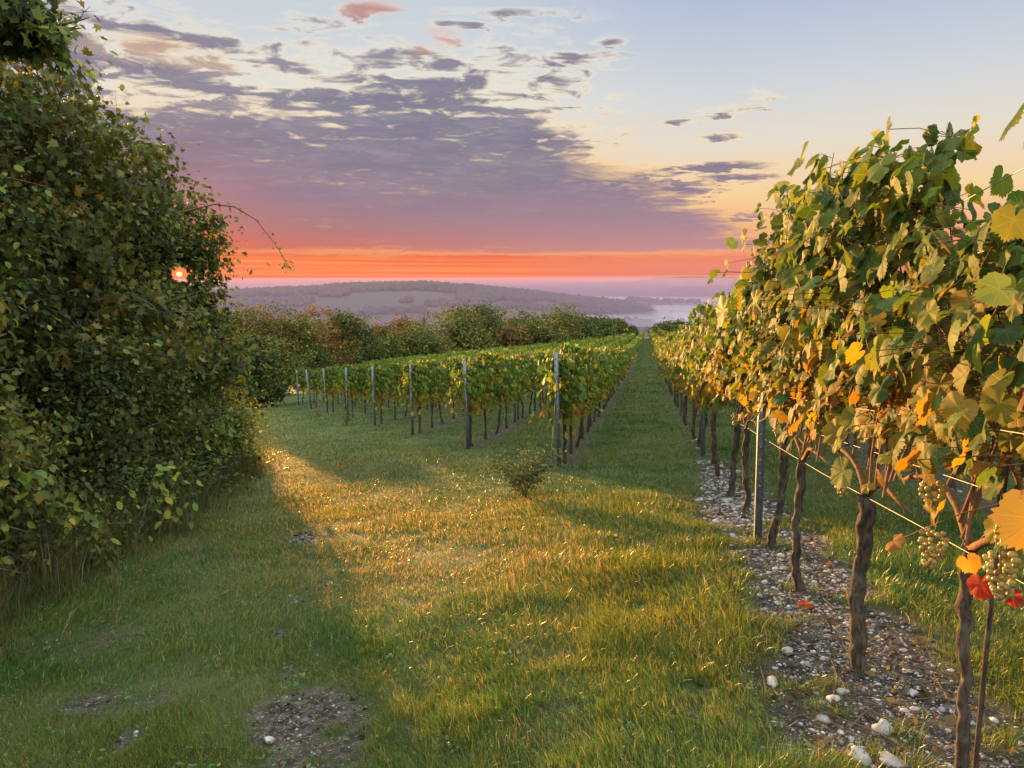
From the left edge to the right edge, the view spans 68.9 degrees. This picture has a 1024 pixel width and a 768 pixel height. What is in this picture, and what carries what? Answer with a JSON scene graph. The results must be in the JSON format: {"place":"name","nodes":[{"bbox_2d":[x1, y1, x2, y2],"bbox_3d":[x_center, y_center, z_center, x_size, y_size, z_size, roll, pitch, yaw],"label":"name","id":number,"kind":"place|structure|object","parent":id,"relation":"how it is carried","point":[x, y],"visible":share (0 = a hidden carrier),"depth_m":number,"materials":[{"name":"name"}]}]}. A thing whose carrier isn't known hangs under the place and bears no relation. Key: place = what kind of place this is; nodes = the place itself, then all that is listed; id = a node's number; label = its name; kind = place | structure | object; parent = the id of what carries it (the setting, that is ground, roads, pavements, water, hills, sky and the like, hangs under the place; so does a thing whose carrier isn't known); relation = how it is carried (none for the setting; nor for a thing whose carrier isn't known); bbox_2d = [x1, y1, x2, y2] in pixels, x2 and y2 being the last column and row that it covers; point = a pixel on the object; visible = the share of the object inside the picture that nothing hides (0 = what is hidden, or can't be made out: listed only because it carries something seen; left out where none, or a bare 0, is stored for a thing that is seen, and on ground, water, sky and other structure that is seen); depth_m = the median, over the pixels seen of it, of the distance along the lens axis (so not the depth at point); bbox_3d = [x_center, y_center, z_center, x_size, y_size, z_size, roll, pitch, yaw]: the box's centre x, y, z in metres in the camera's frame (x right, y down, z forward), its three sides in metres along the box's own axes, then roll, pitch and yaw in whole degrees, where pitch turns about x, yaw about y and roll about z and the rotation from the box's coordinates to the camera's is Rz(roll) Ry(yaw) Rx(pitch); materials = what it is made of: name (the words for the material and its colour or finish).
{"place":"outdoors","nodes":[
{"label":"outdoors","id":0,"kind":"place"},
{"bbox_2d":[0,277,1023,767],"bbox_3d":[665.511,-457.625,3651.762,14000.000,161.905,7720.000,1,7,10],"label":"ground","id":1,"kind":"structure","parent":0,"point":[618,289],"depth_m":4.41,"materials":[{"name":"green plant"}]},
{"bbox_2d":[0,487,37,587],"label":"bramble","id":2,"kind":"object","parent":1,"relation":"on","point":[7,536],"visible":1,"depth_m":4.70,"materials":[{"name":"green plant"}]},
{"bbox_2d":[0,174,102,585],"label":"hedge shrub","id":3,"kind":"object","parent":1,"relation":"on","point":[4,320],"visible":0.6,"depth_m":5.68,"materials":[{"name":"green plant"}]},
{"bbox_2d":[0,0,91,79],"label":"overhanging branch","id":4,"kind":"object","parent":3,"relation":"attached to","point":[33,31],"visible":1,"depth_m":4.71,"materials":[{"name":"green plant"}]},
{"bbox_2d":[0,56,142,487],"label":"hedge shrub","id":5,"kind":"object","parent":1,"relation":"on","point":[14,284],"visible":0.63,"depth_m":7.30,"materials":[{"name":"green plant"}]},
{"bbox_2d":[0,326,163,587],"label":"bramble","id":6,"kind":"object","parent":1,"relation":"on","point":[20,502],"visible":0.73,"depth_m":5.78,"materials":[{"name":"green plant"}]},
{"bbox_2d":[0,0,228,537],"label":"hedge tree","id":7,"kind":"object","parent":1,"relation":"on","point":[56,170],"visible":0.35,"depth_m":8.31,"materials":[{"name":"green plant"}]},
{"bbox_2d":[176,204,294,273],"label":"rose shoot","id":8,"kind":"object","parent":7,"relation":"attached to","point":[287,267],"visible":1,"depth_m":9.41,"materials":[{"name":"plant"}]},
{"bbox_2d":[2,77,230,502],"bbox_3d":[-5.606,-1.148,9.973,3.420,5.857,4.047,-2,8,-16],"label":"hedge shrub","id":9,"kind":"object","parent":1,"relation":"on","point":[122,278],"visible":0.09,"depth_m":9.92,"materials":[{"name":"green plant"}]},
{"bbox_2d":[0,304,236,544],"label":"bramble","id":10,"kind":"object","parent":1,"relation":"on","point":[95,420],"visible":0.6,"depth_m":7.71,"materials":[{"name":"green plant"}]},
{"bbox_2d":[0,435,291,690],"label":"dry weeds","id":11,"kind":"object","parent":1,"relation":"on","point":[56,565],"visible":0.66,"depth_m":6.06,"materials":[{"name":"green plant"}]},
{"bbox_2d":[34,94,269,490],"bbox_3d":[-5.552,-1.185,11.292,3.545,5.766,3.903,-5,9,-33],"label":"hedge shrub","id":12,"kind":"object","parent":1,"relation":"on","point":[230,374],"visible":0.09,"depth_m":10.81,"materials":[{"name":"green plant"}]},
{"bbox_2d":[110,171,278,467],"bbox_3d":[-5.532,-0.891,12.214,3.168,5.290,3.709,1,7,10],"label":"hedge shrub","id":13,"kind":"object","parent":1,"relation":"on","point":[213,225],"visible":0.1,"depth_m":11.77,"materials":[{"name":"green plant"}]},
{"bbox_2d":[115,329,310,501],"bbox_3d":[-4.503,0.435,10.495,3.123,2.531,3.186,-7,10,-44],"label":"bramble","id":14,"kind":"object","parent":1,"relation":"on","point":[215,441],"visible":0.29,"depth_m":10.30,"materials":[{"name":"green plant"}]},
{"bbox_2d":[179,313,280,467],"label":"hedge shrub","id":15,"kind":"object","parent":1,"relation":"on","point":[233,402],"visible":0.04,"depth_m":12.16,"materials":[{"name":"green plant"}]},
{"bbox_2d":[186,378,290,481],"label":"bramble","id":16,"kind":"object","parent":1,"relation":"on","point":[223,428],"visible":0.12,"depth_m":11.95,"materials":[{"name":"green plant"}]},
{"bbox_2d":[225,329,275,400],"bbox_3d":[-12.929,-0.603,36.444,3.055,4.202,2.964,1,7,10],"label":"hedgerow tree","id":17,"kind":"object","parent":1,"relation":"on","point":[255,340],"visible":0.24,"depth_m":35.52,"materials":[{"name":"green plant"}]},
{"bbox_2d":[227,410,281,474],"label":"bramble","id":18,"kind":"object","parent":1,"relation":"on","point":[253,459],"visible":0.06,"depth_m":12.80,"materials":[{"name":"green plant"}]},
{"bbox_2d":[217,297,292,379],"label":"hedgerow tree","id":19,"kind":"object","parent":1,"relation":"on","point":[246,317],"visible":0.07,"depth_m":61.40,"materials":[{"name":"green plant"}]},
{"bbox_2d":[223,346,287,408],"bbox_3d":[-12.625,-0.162,36.186,3.181,3.342,2.892,1,7,10],"label":"hedgerow tree","id":20,"kind":"object","parent":1,"relation":"on","point":[273,394],"visible":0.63,"depth_m":35.79,"materials":[{"name":"green plant"}]},
{"bbox_2d":[239,304,301,368],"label":"hedgerow tree","id":21,"kind":"object","parent":1,"relation":"on","point":[262,327],"visible":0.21,"depth_m":57.29,"materials":[{"name":"green plant"}]},
{"bbox_2d":[260,330,305,395],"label":"hedgerow tree","id":22,"kind":"object","parent":1,"relation":"on","point":[286,365],"visible":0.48,"depth_m":49.75,"materials":[{"name":"green plant"}]},
{"bbox_2d":[268,304,332,388],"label":"hedgerow tree","id":23,"kind":"object","parent":1,"relation":"on","point":[297,328],"visible":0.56,"depth_m":59.28,"materials":[{"name":"green plant"}]},
{"bbox_2d":[289,366,312,404],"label":"grapevine","id":24,"kind":"object","parent":1,"relation":"on","point":[301,373],"visible":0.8,"depth_m":36.26,"materials":[{"name":"green plant"}]},
{"bbox_2d":[303,368,322,407],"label":"grapevine","id":25,"kind":"object","parent":1,"relation":"on","point":[314,377],"visible":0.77,"depth_m":32.64,"materials":[{"name":"green plant"}]},
{"bbox_2d":[291,341,337,384],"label":"hedgerow tree","id":26,"kind":"object","parent":1,"relation":"on","point":[322,362],"visible":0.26,"depth_m":61.37,"materials":[{"name":"green plant"}]},
{"bbox_2d":[285,302,364,366],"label":"hedgerow tree","id":27,"kind":"object","parent":1,"relation":"on","point":[332,347],"visible":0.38,"depth_m":69.88,"materials":[{"name":"green plant"}]},
{"bbox_2d":[314,366,344,411],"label":"grapevine","id":28,"kind":"object","parent":1,"relation":"on","point":[330,375],"visible":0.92,"depth_m":29.02,"materials":[{"name":"green plant"}]},
{"bbox_2d":[324,308,371,366],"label":"hedgerow tree","id":29,"kind":"object","parent":1,"relation":"on","point":[340,316],"visible":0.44,"depth_m":75.12,"materials":[{"name":"green plant"}]},
{"bbox_2d":[333,364,370,416],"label":"grapevine","id":30,"kind":"object","parent":1,"relation":"on","point":[353,373],"visible":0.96,"depth_m":25.62,"materials":[{"name":"green plant"}]},
{"bbox_2d":[334,320,385,363],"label":"hedgerow tree","id":31,"kind":"object","parent":1,"relation":"on","point":[375,350],"visible":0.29,"depth_m":79.25,"materials":[{"name":"green plant"}]},
{"bbox_2d":[351,366,370,413],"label":"grapevine","id":32,"kind":"object","parent":1,"relation":"on","point":[364,383],"visible":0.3,"depth_m":26.63,"materials":[{"name":"green plant"}]},
{"bbox_2d":[357,317,398,340],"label":"hedgerow tree","id":33,"kind":"object","parent":1,"relation":"on","point":[384,330],"visible":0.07,"depth_m":88.54,"materials":[{"name":"green plant"}]},
{"bbox_2d":[359,364,399,423],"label":"grapevine","id":34,"kind":"object","parent":1,"relation":"on","point":[382,376],"visible":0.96,"depth_m":21.92,"materials":[{"name":"green plant"}]},
{"bbox_2d":[368,330,407,359],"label":"hedgerow tree","id":35,"kind":"object","parent":1,"relation":"on","point":[388,351],"visible":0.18,"depth_m":83.04,"materials":[{"name":"green plant"}]},
{"bbox_2d":[386,362,406,419],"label":"grapevine","id":36,"kind":"object","parent":1,"relation":"on","point":[397,367],"visible":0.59,"depth_m":23.40,"materials":[{"name":"green plant"}]},
{"bbox_2d":[382,314,424,344],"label":"hedgerow tree","id":37,"kind":"object","parent":1,"relation":"on","point":[401,323],"visible":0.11,"depth_m":95.26,"materials":[{"name":"green plant"}]},
{"bbox_2d":[381,330,430,358],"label":"hedgerow tree","id":38,"kind":"object","parent":1,"relation":"on","point":[409,350],"visible":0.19,"depth_m":86.22,"materials":[{"name":"green plant"}]},
{"bbox_2d":[392,359,442,432],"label":"grapevine","id":39,"kind":"object","parent":1,"relation":"on","point":[419,378],"visible":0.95,"depth_m":18.34,"materials":[{"name":"green plant"}]},
{"bbox_2d":[391,321,455,357],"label":"hedgerow tree","id":40,"kind":"object","parent":1,"relation":"on","point":[430,343],"visible":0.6,"depth_m":86.39,"materials":[{"name":"green plant"}]},
{"bbox_2d":[413,359,450,427],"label":"grapevine","id":41,"kind":"object","parent":1,"relation":"on","point":[437,371],"visible":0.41,"depth_m":19.64,"materials":[{"name":"green plant"}]},
{"bbox_2d":[433,363,456,423],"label":"grapevine","id":42,"kind":"object","parent":1,"relation":"on","point":[447,386],"visible":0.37,"depth_m":21.06,"materials":[{"name":"green plant"}]},
{"bbox_2d":[440,355,471,418],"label":"grapevine","id":43,"kind":"object","parent":1,"relation":"on","point":[458,365],"visible":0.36,"depth_m":21.93,"materials":[{"name":"green plant"}]},
{"bbox_2d":[421,299,501,351],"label":"hedgerow tree","id":44,"kind":"object","parent":1,"relation":"on","point":[459,319],"visible":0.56,"depth_m":103.77,"materials":[{"name":"green plant"}]},
{"bbox_2d":[177,280,753,334],"bbox_3d":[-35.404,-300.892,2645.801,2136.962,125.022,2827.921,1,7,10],"label":"hills","id":45,"kind":"structure","parent":1,"relation":"on","point":[520,297],"depth_m":1971.07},
{"bbox_2d":[463,361,469,448],"bbox_3d":[-0.892,0.560,14.648,0.076,2.040,0.184,6,10,41],"label":"vineyard post","id":46,"kind":"object","parent":1,"relation":"on","point":[466,414],"visible":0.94,"depth_m":14.62,"materials":[{"name":"metal"}]},
{"bbox_2d":[442,320,494,349],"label":"hedgerow tree","id":47,"kind":"object","parent":1,"relation":"on","point":[480,331],"visible":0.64,"depth_m":104.23,"materials":[{"name":"green plant"}]},
{"bbox_2d":[442,355,498,445],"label":"grapevine","id":48,"kind":"object","parent":1,"relation":"on","point":[475,369],"visible":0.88,"depth_m":14.91,"materials":[{"name":"green plant"}]},
{"bbox_2d":[449,298,508,347],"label":"hedgerow tree","id":49,"kind":"object","parent":1,"relation":"on","point":[493,320],"visible":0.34,"depth_m":116.86,"materials":[{"name":"green plant"}]},
{"bbox_2d":[469,351,512,439],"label":"grapevine","id":50,"kind":"object","parent":1,"relation":"on","point":[491,378],"visible":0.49,"depth_m":16.25,"materials":[{"name":"green plant"}]},
{"bbox_2d":[484,354,521,433],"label":"grapevine","id":51,"kind":"object","parent":1,"relation":"on","point":[506,390],"visible":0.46,"depth_m":17.37,"materials":[{"name":"green plant"}]},
{"bbox_2d":[485,355,533,427],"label":"grapevine","id":52,"kind":"object","parent":1,"relation":"on","point":[517,375],"visible":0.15,"depth_m":18.71,"materials":[{"name":"green plant"}]},
{"bbox_2d":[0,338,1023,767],"bbox_3d":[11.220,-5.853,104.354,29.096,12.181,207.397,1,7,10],"label":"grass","id":53,"kind":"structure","parent":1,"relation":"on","point":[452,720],"depth_m":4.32,"materials":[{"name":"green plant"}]},
{"bbox_2d":[0,459,1023,767],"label":"dew","id":54,"kind":"object","parent":53,"relation":"on","point":[474,609],"visible":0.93,"depth_m":4.42,"materials":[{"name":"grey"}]},
{"bbox_2d":[0,427,1023,767],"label":"meadow weeds","id":55,"kind":"object","parent":1,"relation":"on","point":[302,675],"visible":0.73,"depth_m":3.74,"materials":[{"name":"green plant"}]},
{"bbox_2d":[493,321,537,346],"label":"hedgerow tree","id":56,"kind":"object","parent":1,"relation":"on","point":[514,335],"visible":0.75,"depth_m":110.41,"materials":[{"name":"green plant"}]},
{"bbox_2d":[509,355,534,421],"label":"grapevine","id":57,"kind":"object","parent":1,"relation":"on","point":[525,378],"visible":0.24,"depth_m":19.96,"materials":[{"name":"green plant"}]},
{"bbox_2d":[480,435,568,497],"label":"shrub","id":58,"kind":"object","parent":1,"relation":"on","point":[528,476],"visible":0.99,"depth_m":8.42,"materials":[{"name":"green plant"}]},
{"bbox_2d":[492,300,561,343],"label":"hedgerow tree","id":59,"kind":"object","parent":1,"relation":"on","point":[514,320],"visible":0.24,"depth_m":122.83,"materials":[{"name":"green plant"}]},
{"bbox_2d":[512,352,543,417],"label":"grapevine","id":60,"kind":"object","parent":1,"relation":"on","point":[526,358],"visible":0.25,"depth_m":21.03,"materials":[{"name":"green plant"}]},
{"bbox_2d":[525,359,546,413],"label":"grapevine","id":61,"kind":"object","parent":1,"relation":"on","point":[531,367],"visible":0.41,"depth_m":22.12,"materials":[{"name":"green plant"}]},
{"bbox_2d":[525,352,548,410],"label":"grapevine","id":62,"kind":"object","parent":1,"relation":"on","point":[536,356],"visible":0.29,"depth_m":23.29,"materials":[{"name":"green plant"}]},
{"bbox_2d":[520,317,572,343],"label":"hedgerow tree","id":63,"kind":"object","parent":1,"relation":"on","point":[559,336],"visible":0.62,"depth_m":120.46,"materials":[{"name":"green plant"}]},
{"bbox_2d":[554,352,560,466],"bbox_3d":[0.679,0.536,11.048,0.052,2.040,0.080,0,12,10],"label":"vineyard post","id":64,"kind":"object","parent":1,"relation":"on","point":[556,373],"visible":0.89,"depth_m":10.98,"materials":[{"name":"metal"}]},
{"bbox_2d":[528,349,596,463],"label":"grapevine","id":65,"kind":"object","parent":1,"relation":"on","point":[568,372],"visible":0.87,"depth_m":11.22,"materials":[{"name":"green plant"}]},
{"bbox_2d":[540,301,588,340],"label":"hedgerow tree","id":66,"kind":"object","parent":1,"relation":"on","point":[562,320],"visible":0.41,"depth_m":138.53,"materials":[{"name":"green plant"}]},
{"bbox_2d":[362,328,774,382],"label":"distant vines","id":67,"kind":"object","parent":1,"relation":"on","point":[619,340],"visible":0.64,"depth_m":83.26,"materials":[{"name":"green plant"}]},
{"bbox_2d":[543,342,605,453],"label":"grapevine","id":68,"kind":"object","parent":1,"relation":"on","point":[565,350],"visible":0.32,"depth_m":12.81,"materials":[{"name":"green plant"}]},
{"bbox_2d":[565,313,603,339],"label":"hedgerow tree","id":69,"kind":"object","parent":1,"relation":"on","point":[588,331],"visible":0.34,"depth_m":147.76,"materials":[{"name":"green plant"}]},
{"bbox_2d":[573,353,604,446],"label":"grapevine","id":70,"kind":"object","parent":1,"relation":"on","point":[595,388],"visible":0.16,"depth_m":13.66,"materials":[{"name":"green plant"}]},
{"bbox_2d":[575,360,616,438],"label":"grapevine","id":71,"kind":"object","parent":1,"relation":"on","point":[594,401],"visible":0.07,"depth_m":15.04,"materials":[{"name":"green plant"}]},
{"bbox_2d":[580,347,612,431],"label":"grapevine","id":72,"kind":"object","parent":1,"relation":"on","point":[595,358],"visible":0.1,"depth_m":16.40,"materials":[{"name":"green plant"}]},
{"bbox_2d":[590,349,615,426],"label":"grapevine","id":73,"kind":"object","parent":1,"relation":"on","point":[605,366],"visible":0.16,"depth_m":17.59,"materials":[{"name":"green plant"}]},
{"bbox_2d":[588,314,620,336],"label":"hedgerow tree","id":74,"kind":"object","parent":1,"relation":"on","point":[605,326],"visible":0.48,"depth_m":168.01,"materials":[{"name":"green plant"}]},
{"bbox_2d":[593,350,620,421],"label":"grapevine","id":75,"kind":"object","parent":1,"relation":"on","point":[594,415],"visible":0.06,"depth_m":18.68,"materials":[{"name":"green plant"}]},
{"bbox_2d":[605,317,630,334],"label":"hedgerow tree","id":76,"kind":"object","parent":1,"relation":"on","point":[622,325],"visible":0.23,"depth_m":197.27,"materials":[{"name":"green plant"}]},
{"bbox_2d":[643,317,688,333],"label":"hedgerow tree","id":77,"kind":"object","parent":1,"relation":"on","point":[669,325],"visible":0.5,"depth_m":227.86,"materials":[{"name":"green plant"}]},
{"bbox_2d":[659,332,687,425],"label":"grapevine","id":78,"kind":"object","parent":1,"relation":"on","point":[674,380],"visible":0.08,"depth_m":16.27,"materials":[{"name":"green plant"}]},
{"bbox_2d":[664,328,682,415],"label":"grapevine","id":79,"kind":"object","parent":1,"relation":"on","point":[668,350],"visible":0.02,"depth_m":18.62,"materials":[{"name":"green plant"}]},
{"bbox_2d":[668,327,694,431],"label":"grapevine","id":80,"kind":"object","parent":1,"relation":"on","point":[681,380],"visible":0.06,"depth_m":15.10,"materials":[{"name":"green plant"}]},
{"bbox_2d":[671,316,701,446],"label":"grapevine","id":81,"kind":"object","parent":1,"relation":"on","point":[699,436],"visible":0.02,"depth_m":12.62,"materials":[{"name":"green plant"}]},
{"bbox_2d":[673,321,707,438],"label":"grapevine","id":82,"kind":"object","parent":1,"relation":"on","point":[695,412],"visible":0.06,"depth_m":13.80,"materials":[{"name":"green plant"}]},
{"bbox_2d":[700,384,705,455],"bbox_3d":[2.929,0.188,11.374,0.052,2.450,0.086,1,7,10],"label":"vineyard post","id":83,"kind":"object","parent":1,"relation":"on","point":[703,433],"visible":0.21,"depth_m":11.42,"materials":[{"name":"metal"}]},
{"bbox_2d":[672,320,735,453],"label":"grapevine","id":84,"kind":"object","parent":1,"relation":"on","point":[706,408],"visible":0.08,"depth_m":11.47,"materials":[{"name":"green plant"}]},
{"bbox_2d":[680,302,734,476],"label":"grapevine","id":85,"kind":"object","parent":1,"relation":"on","point":[698,351],"visible":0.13,"depth_m":9.19,"materials":[{"name":"green plant"}]},
{"bbox_2d":[679,323,736,463],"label":"grapevine","id":86,"kind":"object","parent":1,"relation":"on","point":[696,394],"visible":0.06,"depth_m":10.30,"materials":[{"name":"green plant"}]},
{"bbox_2d":[683,290,754,495],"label":"grapevine","id":87,"kind":"object","parent":1,"relation":"on","point":[710,387],"visible":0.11,"depth_m":7.85,"materials":[{"name":"green plant"}]},
{"bbox_2d":[691,284,805,513],"bbox_3d":[2.145,0.176,6.743,1.075,2.217,2.090,1,7,10],"label":"grapevine","id":88,"kind":"object","parent":1,"relation":"on","point":[729,350],"visible":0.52,"depth_m":6.81,"materials":[{"name":"green plant"}]},
{"bbox_2d":[754,294,768,543],"bbox_3d":[1.893,0.305,5.667,0.052,2.450,0.086,1,7,10],"label":"vineyard post","id":89,"kind":"object","parent":1,"relation":"on","point":[759,477],"visible":0.38,"depth_m":5.68,"materials":[{"name":"metal"}]},
{"bbox_2d":[569,427,1023,767],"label":"gravel strip","id":90,"kind":"object","parent":1,"relation":"on","point":[950,720],"visible":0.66,"depth_m":3.21,"materials":[{"name":"grey gravel"}]},
{"bbox_2d":[848,745,871,765],"bbox_3d":[1.191,1.276,2.552,0.060,0.049,0.078,-23,39,-32],"label":"stone","id":91,"kind":"object","parent":90,"relation":"on","point":[864,759],"visible":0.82,"depth_m":2.54,"materials":[{"name":"stone"}]},
{"bbox_2d":[877,751,907,767],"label":"stone","id":92,"kind":"object","parent":90,"relation":"on","point":[890,757],"visible":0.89,"depth_m":2.50,"materials":[{"name":"stone"}]},
{"bbox_2d":[709,160,885,591],"bbox_3d":[1.686,0.061,4.304,1.057,2.510,1.772,1,7,10],"label":"grapevine","id":93,"kind":"object","parent":1,"relation":"on","point":[766,263],"visible":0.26,"depth_m":4.23,"materials":[{"name":"green plant"}]},
{"bbox_2d":[707,241,893,547],"bbox_3d":[1.960,0.104,5.403,1.037,2.397,2.070,1,7,10],"label":"grapevine","id":94,"kind":"object","parent":1,"relation":"on","point":[749,365],"visible":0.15,"depth_m":5.46,"materials":[{"name":"green plant"}]},
{"bbox_2d":[715,114,1016,677],"bbox_3d":[1.448,0.137,3.063,1.107,2.418,1.912,3,8,23],"label":"grapevine","id":95,"kind":"object","parent":1,"relation":"on","point":[870,195],"visible":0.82,"depth_m":2.73,"materials":[{"name":"green plant"}]},
{"bbox_2d":[871,718,893,735],"bbox_3d":[1.364,1.266,2.743,0.068,0.047,0.083,8,25,42],"label":"stone","id":96,"kind":"object","parent":1,"relation":"on","point":[879,724],"visible":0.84,"depth_m":2.73,"materials":[{"name":"stone"}]},
{"bbox_2d":[811,190,1023,767],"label":"grapevine","id":97,"kind":"object","parent":1,"relation":"on","point":[991,281],"visible":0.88,"depth_m":1.96,"materials":[{"name":"green plant"}]},
{"bbox_2d":[972,436,1012,767],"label":"vine stake","id":98,"kind":"object","parent":1,"relation":"on","point":[984,668],"visible":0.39,"depth_m":1.98,"materials":[{"name":"brown wood"}]},
{"bbox_2d":[987,103,1023,550],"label":"grapevine","id":99,"kind":"object","parent":1,"relation":"on","point":[1007,515],"visible":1,"depth_m":1.06,"materials":[{"name":"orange plant"}]},
{"bbox_2d":[0,0,1023,287],"label":"sky","id":100,"kind":"structure","parent":0,"point":[493,140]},
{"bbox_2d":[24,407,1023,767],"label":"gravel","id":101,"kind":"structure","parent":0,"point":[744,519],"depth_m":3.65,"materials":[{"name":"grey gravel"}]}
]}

